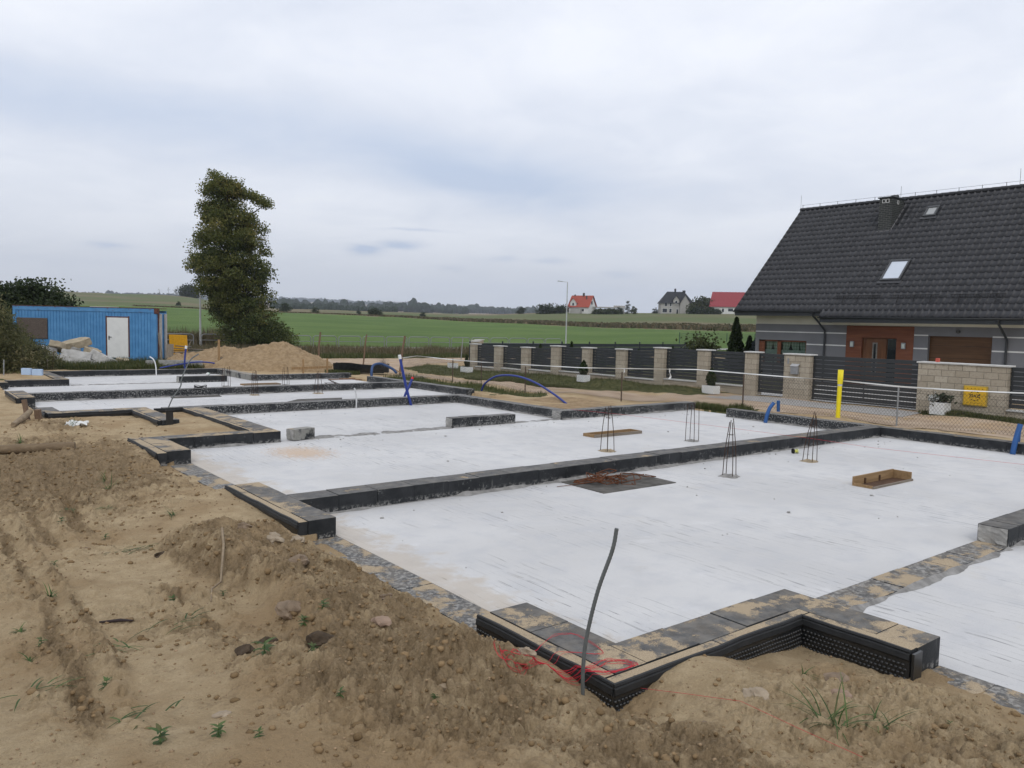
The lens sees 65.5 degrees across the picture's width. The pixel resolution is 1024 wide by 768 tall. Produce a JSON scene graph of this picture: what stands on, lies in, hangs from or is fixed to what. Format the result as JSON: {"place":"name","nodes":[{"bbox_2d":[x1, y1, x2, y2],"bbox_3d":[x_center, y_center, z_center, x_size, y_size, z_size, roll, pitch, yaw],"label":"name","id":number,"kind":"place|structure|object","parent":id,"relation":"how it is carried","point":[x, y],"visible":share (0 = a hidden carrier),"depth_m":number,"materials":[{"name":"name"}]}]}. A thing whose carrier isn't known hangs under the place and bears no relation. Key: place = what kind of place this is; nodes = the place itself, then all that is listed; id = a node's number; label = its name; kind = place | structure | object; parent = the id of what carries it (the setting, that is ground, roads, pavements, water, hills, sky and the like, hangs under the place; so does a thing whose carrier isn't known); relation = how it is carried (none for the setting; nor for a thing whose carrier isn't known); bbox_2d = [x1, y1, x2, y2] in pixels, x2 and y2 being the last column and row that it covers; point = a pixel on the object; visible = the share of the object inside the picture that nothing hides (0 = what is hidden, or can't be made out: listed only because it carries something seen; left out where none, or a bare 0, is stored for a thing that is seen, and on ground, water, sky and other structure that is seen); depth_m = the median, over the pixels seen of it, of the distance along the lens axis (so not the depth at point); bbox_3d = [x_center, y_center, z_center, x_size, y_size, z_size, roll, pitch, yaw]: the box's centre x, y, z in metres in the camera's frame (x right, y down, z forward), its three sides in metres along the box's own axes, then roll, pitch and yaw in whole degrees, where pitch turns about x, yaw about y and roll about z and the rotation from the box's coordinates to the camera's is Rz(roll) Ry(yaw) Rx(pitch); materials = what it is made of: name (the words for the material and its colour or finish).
{"place":"outdoors","nodes":[
{"label":"outdoors","id":0,"kind":"place"},
{"bbox_2d":[188,349,567,358],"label":"grass","id":1,"kind":"structure","parent":0,"point":[352,354],"depth_m":56.74,"materials":[{"name":"plant"}]},
{"bbox_2d":[0,291,1023,767],"bbox_3d":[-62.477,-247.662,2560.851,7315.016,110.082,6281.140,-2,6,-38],"label":"ground","id":2,"kind":"structure","parent":0,"point":[122,587],"depth_m":5.33,"materials":[{"name":"soil"}]},
{"bbox_2d":[0,291,44,373],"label":"bush","id":3,"kind":"object","parent":2,"relation":"on","point":[15,353],"visible":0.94,"depth_m":31.52,"materials":[{"name":"green plant"}]},
{"bbox_2d":[11,399,41,426],"bbox_3d":[-10.960,0.642,17.722,0.405,0.492,1.230,1,4,-6],"label":"broken stump","id":4,"kind":"object","parent":2,"relation":"on","point":[26,414],"visible":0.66,"depth_m":18.19,"materials":[{"name":"wood"}]},
{"bbox_2d":[0,442,75,454],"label":"log","id":5,"kind":"object","parent":2,"relation":"on","point":[19,448],"visible":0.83,"depth_m":14.05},
{"bbox_2d":[14,331,65,369],"bbox_3d":[-20.802,-1.364,33.365,3.909,1.827,3.059,1,4,0],"label":"bush","id":6,"kind":"object","parent":2,"relation":"on","point":[44,351],"visible":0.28,"depth_m":33.42,"materials":[{"name":"green plant"}]},
{"bbox_2d":[0,276,83,323],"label":"bush","id":7,"kind":"object","parent":2,"relation":"on","point":[34,292],"visible":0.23,"depth_m":42.53,"materials":[{"name":"green plant"}]},
{"bbox_2d":[0,675,84,710],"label":"grass tuft","id":8,"kind":"object","parent":2,"relation":"on","point":[18,700],"visible":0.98,"depth_m":4.76,"materials":[{"name":"green plant"}]},
{"bbox_2d":[59,349,91,358],"bbox_3d":[-19.854,-1.199,36.267,1.401,0.536,0.885,7,-16,-4],"label":"concrete chunk","id":9,"kind":"object","parent":2,"relation":"on","point":[74,353],"visible":0.56,"depth_m":35.91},
{"bbox_2d":[48,340,66,352],"bbox_3d":[-20.686,-1.680,36.463,0.685,0.325,1.006,-8,-30,29],"label":"concrete chunk","id":10,"kind":"object","parent":9,"relation":"on","point":[59,345],"visible":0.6,"depth_m":36.18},
{"bbox_2d":[63,337,91,348],"bbox_3d":[-20.105,-1.862,36.762,1.330,0.380,0.757,-12,24,-11],"label":"concrete chunk","id":11,"kind":"object","parent":10,"relation":"on","point":[80,342],"visible":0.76,"depth_m":36.59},
{"bbox_2d":[65,420,88,425],"bbox_3d":[-9.267,0.840,16.962,0.420,0.102,0.220,0,19,-15],"label":"plastic scrap","id":12,"kind":"object","parent":2,"relation":"on","point":[81,423],"visible":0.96,"depth_m":16.93,"materials":[{"name":"white plastic"}]},
{"bbox_2d":[62,356,96,364],"bbox_3d":[-19.495,-0.973,35.898,1.478,0.340,0.803,7,-13,-4],"label":"concrete chunk","id":13,"kind":"object","parent":2,"relation":"on","point":[68,358],"visible":0.32,"depth_m":35.56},
{"bbox_2d":[12,305,166,360],"bbox_3d":[-21.106,-2.392,40.000,7.210,3.000,1.258,1,4,0],"label":"site container","id":14,"kind":"object","parent":2,"relation":"on","point":[117,332],"visible":0.66,"depth_m":39.42,"materials":[{"name":"metal"}]},
{"bbox_2d":[107,317,128,357],"bbox_3d":[-19.521,-2.291,39.417,1.040,1.980,0.088,1,4,0],"label":"door","id":15,"kind":"structure","parent":14,"relation":"in","point":[117,328],"depth_m":39.43,"materials":[{"name":"white paint"}]},
{"bbox_2d":[90,349,114,362],"bbox_3d":[-18.736,-1.117,36.587,1.302,0.456,0.838,27,-8,-3],"label":"concrete chunk","id":16,"kind":"object","parent":2,"relation":"on","point":[98,356],"visible":0.57,"depth_m":36.29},
{"bbox_2d":[99,618,132,622],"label":"twig","id":17,"kind":"object","parent":2,"relation":"on","point":[118,620],"visible":0.96,"depth_m":6.17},
{"bbox_2d":[46,356,204,369],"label":"grass","id":18,"kind":"structure","parent":2,"relation":"on","point":[138,363],"depth_m":35.39,"materials":[{"name":"plant"}]},
{"bbox_2d":[60,290,203,298],"bbox_3d":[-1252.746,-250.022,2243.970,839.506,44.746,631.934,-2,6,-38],"label":"forest","id":19,"kind":"object","parent":2,"relation":"on","point":[109,292],"visible":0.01,"depth_m":2167.49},
{"bbox_2d":[108,699,183,729],"bbox_3d":[-2.049,1.827,4.418,0.274,0.052,0.494,3,5,20],"label":"grass tuft","id":20,"kind":"object","parent":2,"relation":"on","point":[143,710],"visible":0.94,"depth_m":4.38,"materials":[{"name":"green plant"}]},
{"bbox_2d":[148,723,172,744],"bbox_3d":[-1.789,1.789,4.060,0.127,0.120,0.114,4,5,30],"label":"broadleaf weed","id":21,"kind":"object","parent":2,"relation":"on","point":[158,729],"visible":0.96,"depth_m":4.05,"materials":[{"name":"green plant"}]},
{"bbox_2d":[130,607,208,638],"bbox_3d":[-2.502,1.836,6.078,0.323,0.058,0.861,3,5,20],"label":"grass tuft","id":22,"kind":"object","parent":2,"relation":"on","point":[179,621],"visible":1,"depth_m":6.07,"materials":[{"name":"green plant"}]},
{"bbox_2d":[169,335,187,353],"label":"yellow sheet","id":23,"kind":"object","parent":2,"relation":"on","point":[179,340],"visible":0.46,"depth_m":43.67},
{"bbox_2d":[158,360,202,365],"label":"concrete beam","id":24,"kind":"structure","parent":2,"relation":"on","point":[168,362],"depth_m":37.09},
{"bbox_2d":[168,353,198,407],"bbox_3d":[-8.504,0.199,20.415,0.066,1.937,1.259,3,5,23],"label":"flexible conduit","id":25,"kind":"object","parent":2,"relation":"on","point":[181,379],"visible":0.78,"depth_m":20.43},
{"bbox_2d":[174,282,202,297],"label":"tree","id":26,"kind":"object","parent":2,"relation":"on","point":[183,290],"visible":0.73,"depth_m":494.67,"materials":[{"name":"green plant"}]},
{"bbox_2d":[185,252,200,345],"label":"street lamp","id":27,"kind":"object","parent":2,"relation":"on","point":[199,314],"visible":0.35,"depth_m":68.45,"materials":[{"name":"metal"}]},
{"bbox_2d":[167,324,252,345],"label":"roadside weeds","id":28,"kind":"object","parent":2,"relation":"on","point":[206,339],"visible":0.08,"depth_m":69.35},
{"bbox_2d":[210,527,224,601],"bbox_3d":[-2.715,1.648,7.379,0.072,0.316,1.331,0,5,-16],"label":"root","id":29,"kind":"object","parent":2,"relation":"on","point":[222,556],"visible":0.97,"depth_m":7.48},
{"bbox_2d":[209,720,225,737],"bbox_3d":[-1.517,1.787,4.106,0.089,0.096,0.119,0,5,-18],"label":"broadleaf weed","id":30,"kind":"object","parent":2,"relation":"on","point":[218,731],"visible":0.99,"depth_m":4.10,"materials":[{"name":"green plant"}]},
{"bbox_2d":[212,710,231,717],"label":"stone","id":31,"kind":"object","parent":2,"relation":"on","point":[224,713],"visible":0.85,"depth_m":4.44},
{"bbox_2d":[182,168,299,346],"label":"tree","id":32,"kind":"object","parent":2,"relation":"on","point":[231,288],"visible":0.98,"depth_m":63.51,"materials":[{"name":"green plant"}]},
{"bbox_2d":[234,644,254,655],"bbox_3d":[-1.767,1.762,5.275,0.132,0.082,0.125,-2,6,-38],"label":"turf clod","id":33,"kind":"object","parent":2,"relation":"on","point":[244,649],"visible":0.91,"depth_m":5.25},
{"bbox_2d":[166,341,332,371],"bbox_3d":[-12.923,-1.214,39.344,9.021,1.945,5.824,2,4,7],"label":"sand pile","id":34,"kind":"object","parent":2,"relation":"on","point":[282,356],"visible":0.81,"depth_m":37.92,"materials":[{"name":"sand"}]},
{"bbox_2d":[166,344,173,357],"bbox_3d":[-16.987,-1.481,39.549,0.340,1.003,0.141,0,4,-12],"label":"board","id":35,"kind":"object","parent":34,"relation":"on","point":[169,350],"visible":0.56,"depth_m":39.54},
{"bbox_2d":[251,637,275,656],"bbox_3d":[-1.623,1.717,5.209,0.143,0.150,0.166,3,5,20],"label":"broadleaf weed","id":36,"kind":"object","parent":2,"relation":"on","point":[265,646],"visible":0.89,"depth_m":5.21,"materials":[{"name":"green plant"}]},
{"bbox_2d":[266,532,284,543],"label":"stone","id":37,"kind":"object","parent":2,"relation":"on","point":[272,537],"visible":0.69,"depth_m":8.43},
{"bbox_2d":[275,600,300,619],"bbox_3d":[-1.724,1.756,6.197,0.245,0.168,0.218,1,4,-5],"label":"stone","id":38,"kind":"object","parent":2,"relation":"on","point":[283,609],"visible":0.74,"depth_m":6.13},
{"bbox_2d":[288,554,309,565],"bbox_3d":[-1.964,1.611,7.201,0.290,0.140,0.241,-2,6,-38],"label":"stone","id":39,"kind":"object","parent":2,"relation":"on","point":[305,561],"visible":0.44,"depth_m":7.18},
{"bbox_2d":[292,358,331,372],"bbox_3d":[-9.082,-0.696,36.223,0.078,0.900,2.280,4,5,35],"label":"batter board","id":40,"kind":"object","parent":2,"relation":"on","point":[312,367],"visible":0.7,"depth_m":36.21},
{"bbox_2d":[306,630,335,647],"bbox_3d":[-1.290,1.748,5.417,0.232,0.156,0.204,1,4,1],"label":"turf clod","id":41,"kind":"object","parent":2,"relation":"on","point":[318,638],"visible":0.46,"depth_m":5.36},
{"bbox_2d":[177,294,504,307],"bbox_3d":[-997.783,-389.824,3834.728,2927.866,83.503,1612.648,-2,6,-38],"label":"forest","id":42,"kind":"object","parent":2,"relation":"on","point":[301,299],"visible":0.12,"depth_m":3880.52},
{"bbox_2d":[333,362,388,372],"bbox_3d":[-7.250,-0.797,38.302,2.600,0.480,1.249,1,4,-3],"label":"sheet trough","id":43,"kind":"object","parent":2,"relation":"on","point":[363,368],"visible":0.75,"depth_m":37.97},
{"bbox_2d":[269,298,469,313],"bbox_3d":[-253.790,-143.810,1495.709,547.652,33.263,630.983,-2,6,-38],"label":"forest","id":44,"kind":"object","parent":2,"relation":"on","point":[413,305],"visible":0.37,"depth_m":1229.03,"materials":[{"name":"plant"}]},
{"bbox_2d":[371,616,391,626],"bbox_3d":[-0.980,1.789,5.970,0.155,0.102,0.175,-2,6,-38],"label":"stone","id":45,"kind":"object","parent":2,"relation":"on","point":[381,621],"visible":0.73,"depth_m":5.92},
{"bbox_2d":[370,362,396,375],"bbox_3d":[-6.029,-0.632,36.632,1.465,0.689,0.650,-3,6,-43],"label":"blue hose","id":46,"kind":"object","parent":2,"relation":"on","point":[382,364],"visible":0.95,"depth_m":36.85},
{"bbox_2d":[132,305,755,331],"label":"weed belt","id":47,"kind":"object","parent":2,"relation":"on","point":[719,327],"visible":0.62,"depth_m":209.20,"materials":[{"name":"plant"}]},
{"bbox_2d":[167,342,724,355],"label":"roadside weeds","id":48,"kind":"object","parent":2,"relation":"on","point":[329,349],"visible":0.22,"depth_m":63.25,"materials":[{"name":"plant"}]},
{"bbox_2d":[460,354,472,372],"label":"planter","id":49,"kind":"object","parent":2,"relation":"on","point":[466,369],"visible":0.81,"depth_m":40.46,"materials":[{"name":"white paint"}]},
{"bbox_2d":[0,443,1022,767],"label":"sand crumbs","id":50,"kind":"object","parent":2,"relation":"on","point":[364,677],"visible":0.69,"depth_m":4.96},
{"bbox_2d":[0,368,1023,714],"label":"house foundation","id":51,"kind":"object","parent":2,"relation":"on","point":[920,576],"visible":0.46,"depth_m":10.91,"materials":[{"name":"concrete"}]},
{"bbox_2d":[240,383,280,385],"bbox_3d":[-9.796,0.015,31.059,1.450,0.070,0.500,-2,6,-38],"label":"formwork box","id":52,"kind":"object","parent":51,"relation":"on","point":[248,384],"visible":0.81,"depth_m":30.97,"materials":[{"name":"brown wood"}]},
{"bbox_2d":[286,426,314,440],"bbox_3d":[-4.569,1.069,17.210,0.260,0.235,0.561,5,5,38],"label":"concrete block","id":53,"kind":"object","parent":51,"relation":"on","point":[299,433],"depth_m":17.08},
{"bbox_2d":[398,355,411,404],"bbox_3d":[-3.290,-0.111,24.547,0.525,1.590,0.100,-2,6,-38],"label":"blue pipe","id":54,"kind":"object","parent":51,"relation":"on","point":[404,378],"visible":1,"depth_m":24.49,"materials":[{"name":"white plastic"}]},
{"bbox_2d":[123,395,949,567],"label":"mortar crumbs","id":55,"kind":"object","parent":51,"relation":"on","point":[546,486],"visible":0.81,"depth_m":16.01,"materials":[{"name":"grey concrete"}]},
{"bbox_2d":[597,405,616,452],"bbox_3d":[1.994,0.925,16.545,0.360,0.969,0.353,-2,6,-38],"label":"rebar starter","id":56,"kind":"object","parent":51,"relation":"on","point":[607,449],"visible":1,"depth_m":16.53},
{"bbox_2d":[583,429,641,437],"bbox_3d":[2.428,1.191,19.118,1.600,0.090,0.400,-2,6,-38],"label":"formwork box","id":57,"kind":"object","parent":51,"relation":"on","point":[610,433],"visible":0.92,"depth_m":19.07,"materials":[{"name":"brown wood"}]},
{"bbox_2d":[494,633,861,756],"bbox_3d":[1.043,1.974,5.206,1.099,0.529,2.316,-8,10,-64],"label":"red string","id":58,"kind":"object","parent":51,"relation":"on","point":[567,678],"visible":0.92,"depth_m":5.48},
{"bbox_2d":[684,403,698,441],"bbox_3d":[4.156,0.870,18.311,0.332,0.912,0.338,5,6,40],"label":"rebar starter","id":59,"kind":"object","parent":51,"relation":"on","point":[690,440],"visible":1,"depth_m":18.28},
{"bbox_2d":[719,418,739,478],"bbox_3d":[3.850,1.125,14.024,0.341,1.037,0.361,4,5,34],"label":"rebar starter","id":60,"kind":"object","parent":51,"relation":"on","point":[726,475],"visible":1,"depth_m":14.02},
{"bbox_2d":[764,402,774,422],"bbox_3d":[7.197,0.794,22.273,0.334,0.606,0.116,0,4,-14],"label":"blue pipe","id":61,"kind":"object","parent":51,"relation":"on","point":[769,408],"visible":1,"depth_m":22.23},
{"bbox_2d":[572,409,1023,464],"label":"red string","id":62,"kind":"object","parent":51,"relation":"on","point":[810,438],"visible":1,"depth_m":17.40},
{"bbox_2d":[800,412,817,462],"bbox_3d":[5.932,1.057,15.825,0.338,0.997,0.325,-3,6,-44],"label":"rebar starter","id":63,"kind":"object","parent":51,"relation":"on","point":[807,460],"visible":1,"depth_m":15.82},
{"bbox_2d":[852,469,912,488],"bbox_3d":[6.420,1.646,13.766,1.380,0.175,0.380,-2,6,-38],"label":"formwork box","id":64,"kind":"object","parent":51,"relation":"on","point":[882,479],"visible":0.98,"depth_m":13.88,"materials":[{"name":"brown wood"}]},
{"bbox_2d":[1010,424,1022,454],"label":"blue pipe","id":65,"kind":"object","parent":51,"relation":"on","point":[1018,430],"visible":1,"depth_m":17.39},
{"bbox_2d":[0,417,1023,767],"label":"soil clods","id":66,"kind":"object","parent":2,"relation":"on","point":[608,729],"visible":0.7,"depth_m":5.10,"materials":[{"name":"soil"}]},
{"bbox_2d":[441,303,610,313],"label":"forest","id":67,"kind":"object","parent":2,"relation":"on","point":[475,308],"visible":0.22,"depth_m":1766.17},
{"bbox_2d":[517,647,536,658],"bbox_3d":[0.095,1.895,5.615,0.162,0.108,0.166,-2,6,-38],"label":"stone","id":68,"kind":"object","parent":2,"relation":"on","point":[524,651],"visible":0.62,"depth_m":5.57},
{"bbox_2d":[325,369,753,411],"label":"grass","id":69,"kind":"structure","parent":2,"relation":"on","point":[706,405],"depth_m":30.56,"materials":[{"name":"plant"}]},
{"bbox_2d":[534,303,568,313],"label":"hedge","id":70,"kind":"object","parent":2,"relation":"on","point":[558,309],"visible":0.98,"depth_m":342.31,"materials":[{"name":"green plant"}]},
{"bbox_2d":[523,397,615,408],"bbox_3d":[1.632,0.816,25.302,5.424,0.686,4.631,-2,6,-38],"label":"sand pile","id":71,"kind":"object","parent":2,"relation":"on","point":[574,404],"visible":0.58,"depth_m":25.38,"materials":[{"name":"sand"}]},
{"bbox_2d":[481,374,566,403],"bbox_3d":[0.321,0.098,27.254,0.125,0.768,5.046,-2,5,-35],"label":"blue hose","id":72,"kind":"object","parent":71,"relation":"on","point":[543,387],"visible":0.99,"depth_m":27.00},
{"bbox_2d":[469,341,691,366],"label":"garden fence","id":73,"kind":"object","parent":2,"relation":"on","point":[626,346],"visible":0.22,"depth_m":50.27,"materials":[{"name":"metal"}]},
{"bbox_2d":[567,293,596,313],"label":"house","id":74,"kind":"structure","parent":2,"relation":"on","point":[583,304],"depth_m":344.24,"materials":[{"name":"white paint"}]},
{"bbox_2d":[577,360,589,381],"bbox_3d":[3.090,-0.583,34.428,0.525,0.970,0.503,-1,5,-32],"label":"planter","id":75,"kind":"object","parent":2,"relation":"on","point":[583,370],"visible":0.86,"depth_m":34.31,"materials":[{"name":"white paint"}]},
{"bbox_2d":[581,528,618,695],"bbox_3d":[0.577,1.632,5.303,0.220,1.372,0.031,1,4,0],"label":"flexible conduit","id":76,"kind":"object","parent":2,"relation":"on","point":[599,585],"visible":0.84,"depth_m":5.28,"materials":[{"name":"plastic"}]},
{"bbox_2d":[591,308,620,313],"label":"hedge","id":77,"kind":"object","parent":2,"relation":"on","point":[605,311],"visible":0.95,"depth_m":333.67,"materials":[{"name":"green plant"}]},
{"bbox_2d":[657,289,691,313],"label":"house","id":78,"kind":"structure","parent":2,"relation":"on","point":[674,302],"depth_m":341.11,"materials":[{"name":"white paint"}]},
{"bbox_2d":[685,296,714,313],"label":"tree","id":79,"kind":"object","parent":2,"relation":"on","point":[703,302],"visible":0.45,"depth_m":331.84,"materials":[{"name":"green plant"}]},
{"bbox_2d":[675,326,726,361],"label":"shrub","id":80,"kind":"object","parent":2,"relation":"on","point":[701,342],"visible":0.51,"depth_m":44.61,"materials":[{"name":"green plant"}]},
{"bbox_2d":[686,307,722,313],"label":"hedge","id":81,"kind":"object","parent":2,"relation":"on","point":[697,310],"visible":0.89,"depth_m":311.00,"materials":[{"name":"green plant"}]},
{"bbox_2d":[702,368,719,393],"bbox_3d":[7.400,-0.126,29.566,0.529,0.960,0.580,-1,5,-32],"label":"planter","id":82,"kind":"object","parent":2,"relation":"on","point":[711,376],"visible":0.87,"depth_m":29.45,"materials":[{"name":"white paint"}]},
{"bbox_2d":[401,354,1023,434],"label":"chain link fence","id":83,"kind":"object","parent":2,"relation":"on","point":[743,393],"visible":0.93,"depth_m":25.02,"materials":[{"name":"metal"}]},
{"bbox_2d":[402,356,1023,393],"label":"warning tape","id":84,"kind":"object","parent":83,"relation":"attached to","point":[669,369],"visible":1,"depth_m":24.75,"materials":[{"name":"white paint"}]},
{"bbox_2d":[709,292,745,313],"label":"house","id":85,"kind":"structure","parent":2,"relation":"on","point":[726,302],"depth_m":328.63,"materials":[{"name":"tile"}]},
{"bbox_2d":[723,316,744,369],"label":"thuja","id":86,"kind":"object","parent":2,"relation":"on","point":[735,343],"visible":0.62,"depth_m":42.59,"materials":[{"name":"green plant"}]},
{"bbox_2d":[469,343,1023,418],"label":"stone fence","id":87,"kind":"object","parent":2,"relation":"on","point":[959,376],"visible":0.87,"depth_m":30.15,"materials":[{"name":"brick"}]},
{"bbox_2d":[758,353,783,393],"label":"garden gate","id":88,"kind":"structure","parent":87,"relation":"attached to","point":[764,367],"depth_m":28.53,"materials":[{"name":"metal"}]},
{"bbox_2d":[790,364,799,373],"bbox_3d":[9.774,-0.517,27.547,0.126,0.360,0.300,-2,6,-38],"label":"mailbox","id":89,"kind":"object","parent":87,"relation":"attached to","point":[794,369],"visible":1,"depth_m":27.50,"materials":[{"name":"metal"}]},
{"bbox_2d":[812,356,918,408],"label":"driveway gate","id":90,"kind":"structure","parent":87,"relation":"attached to","point":[820,362],"depth_m":25.81,"materials":[{"name":"metal"}]},
{"bbox_2d":[962,385,987,406],"bbox_3d":[13.398,0.346,23.041,0.069,0.585,0.650,-2,6,-38],"label":"gas cabinet","id":91,"kind":"object","parent":87,"relation":"attached to","point":[970,396],"visible":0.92,"depth_m":23.02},
{"bbox_2d":[743,335,751,359],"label":"thuja","id":92,"kind":"object","parent":2,"relation":"on","point":[748,343],"visible":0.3,"depth_m":42.72,"materials":[{"name":"green plant"}]},
{"bbox_2d":[742,687,768,700],"bbox_3d":[1.578,2.026,5.171,0.171,0.117,0.199,-2,6,-38],"label":"stone","id":93,"kind":"object","parent":2,"relation":"on","point":[756,691],"visible":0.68,"depth_m":5.15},
{"bbox_2d":[771,668,888,745],"bbox_3d":[1.950,1.975,4.885,0.761,0.322,0.558,5,6,39],"label":"grass tuft","id":94,"kind":"object","parent":2,"relation":"on","point":[835,713],"visible":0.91,"depth_m":4.85,"materials":[{"name":"green plant"}]},
{"bbox_2d":[823,672,849,681],"bbox_3d":[2.296,2.117,5.658,0.194,0.133,0.236,2,4,6],"label":"stone","id":95,"kind":"object","parent":2,"relation":"on","point":[838,675],"visible":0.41,"depth_m":5.63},
{"bbox_2d":[836,370,843,417],"bbox_3d":[9.305,0.374,22.656,0.145,1.561,0.164,-2,6,-38],"label":"gas pipe","id":96,"kind":"object","parent":2,"relation":"on","point":[839,388],"visible":0.91,"depth_m":22.61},
{"bbox_2d":[831,688,852,697],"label":"stone","id":97,"kind":"object","parent":2,"relation":"on","point":[847,693],"visible":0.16,"depth_m":5.26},
{"bbox_2d":[733,173,1023,395],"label":"house","id":98,"kind":"structure","parent":2,"relation":"on","point":[930,277],"depth_m":34.95,"materials":[{"name":"grey tile"}]},
{"bbox_2d":[759,339,806,361],"bbox_3d":[13.108,-1.540,38.491,0.179,1.160,2.600,-2,6,-38],"label":"window","id":99,"kind":"structure","parent":98,"relation":"in","point":[777,343],"depth_m":38.54,"materials":[{"name":"green glass"}]},
{"bbox_2d":[861,339,886,384],"bbox_3d":[15.857,-0.824,34.903,0.060,2.300,1.020,-2,6,-38],"label":"front door","id":100,"kind":"structure","parent":98,"relation":"in","point":[873,348],"depth_m":34.82,"materials":[{"name":"brown wood"}]},
{"bbox_2d":[929,336,991,363],"bbox_3d":[18.107,-0.665,32.230,0.048,2.490,2.430,-2,6,-38],"label":"garage door","id":101,"kind":"structure","parent":98,"relation":"in","point":[974,350],"depth_m":32.14,"materials":[{"name":"brown wood"}]},
{"bbox_2d":[852,700,917,731],"bbox_3d":[2.261,2.025,4.845,0.447,0.209,0.374,3,5,20],"label":"grass tuft","id":102,"kind":"object","parent":2,"relation":"on","point":[886,727],"visible":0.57,"depth_m":4.87,"materials":[{"name":"green plant"}]},
{"bbox_2d":[927,392,956,414],"bbox_3d":[12.571,0.558,23.374,0.738,0.670,0.682,2,4,14],"label":"planter","id":103,"kind":"object","parent":2,"relation":"on","point":[940,405],"visible":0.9,"depth_m":23.23,"materials":[{"name":"white paint"}]},
{"bbox_2d":[0,0,1023,312],"label":"sky","id":104,"kind":"structure","parent":0,"point":[495,153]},
{"bbox_2d":[324,357,1023,439],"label":"dirt road","id":105,"kind":"structure","parent":0,"point":[394,363],"depth_m":25.64,"materials":[{"name":"sand"}]},
{"bbox_2d":[405,363,1023,424],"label":"grass","id":106,"kind":"structure","parent":105,"relation":"on","point":[974,414],"depth_m":34.21,"materials":[{"name":"plant"}]},
{"bbox_2d":[706,395,920,416],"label":"driveway paving","id":107,"kind":"structure","parent":0,"point":[857,409],"depth_m":25.60,"materials":[{"name":"concrete"}]},
{"bbox_2d":[759,385,1023,409],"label":"yard paving","id":108,"kind":"structure","parent":0,"point":[763,393],"depth_m":29.20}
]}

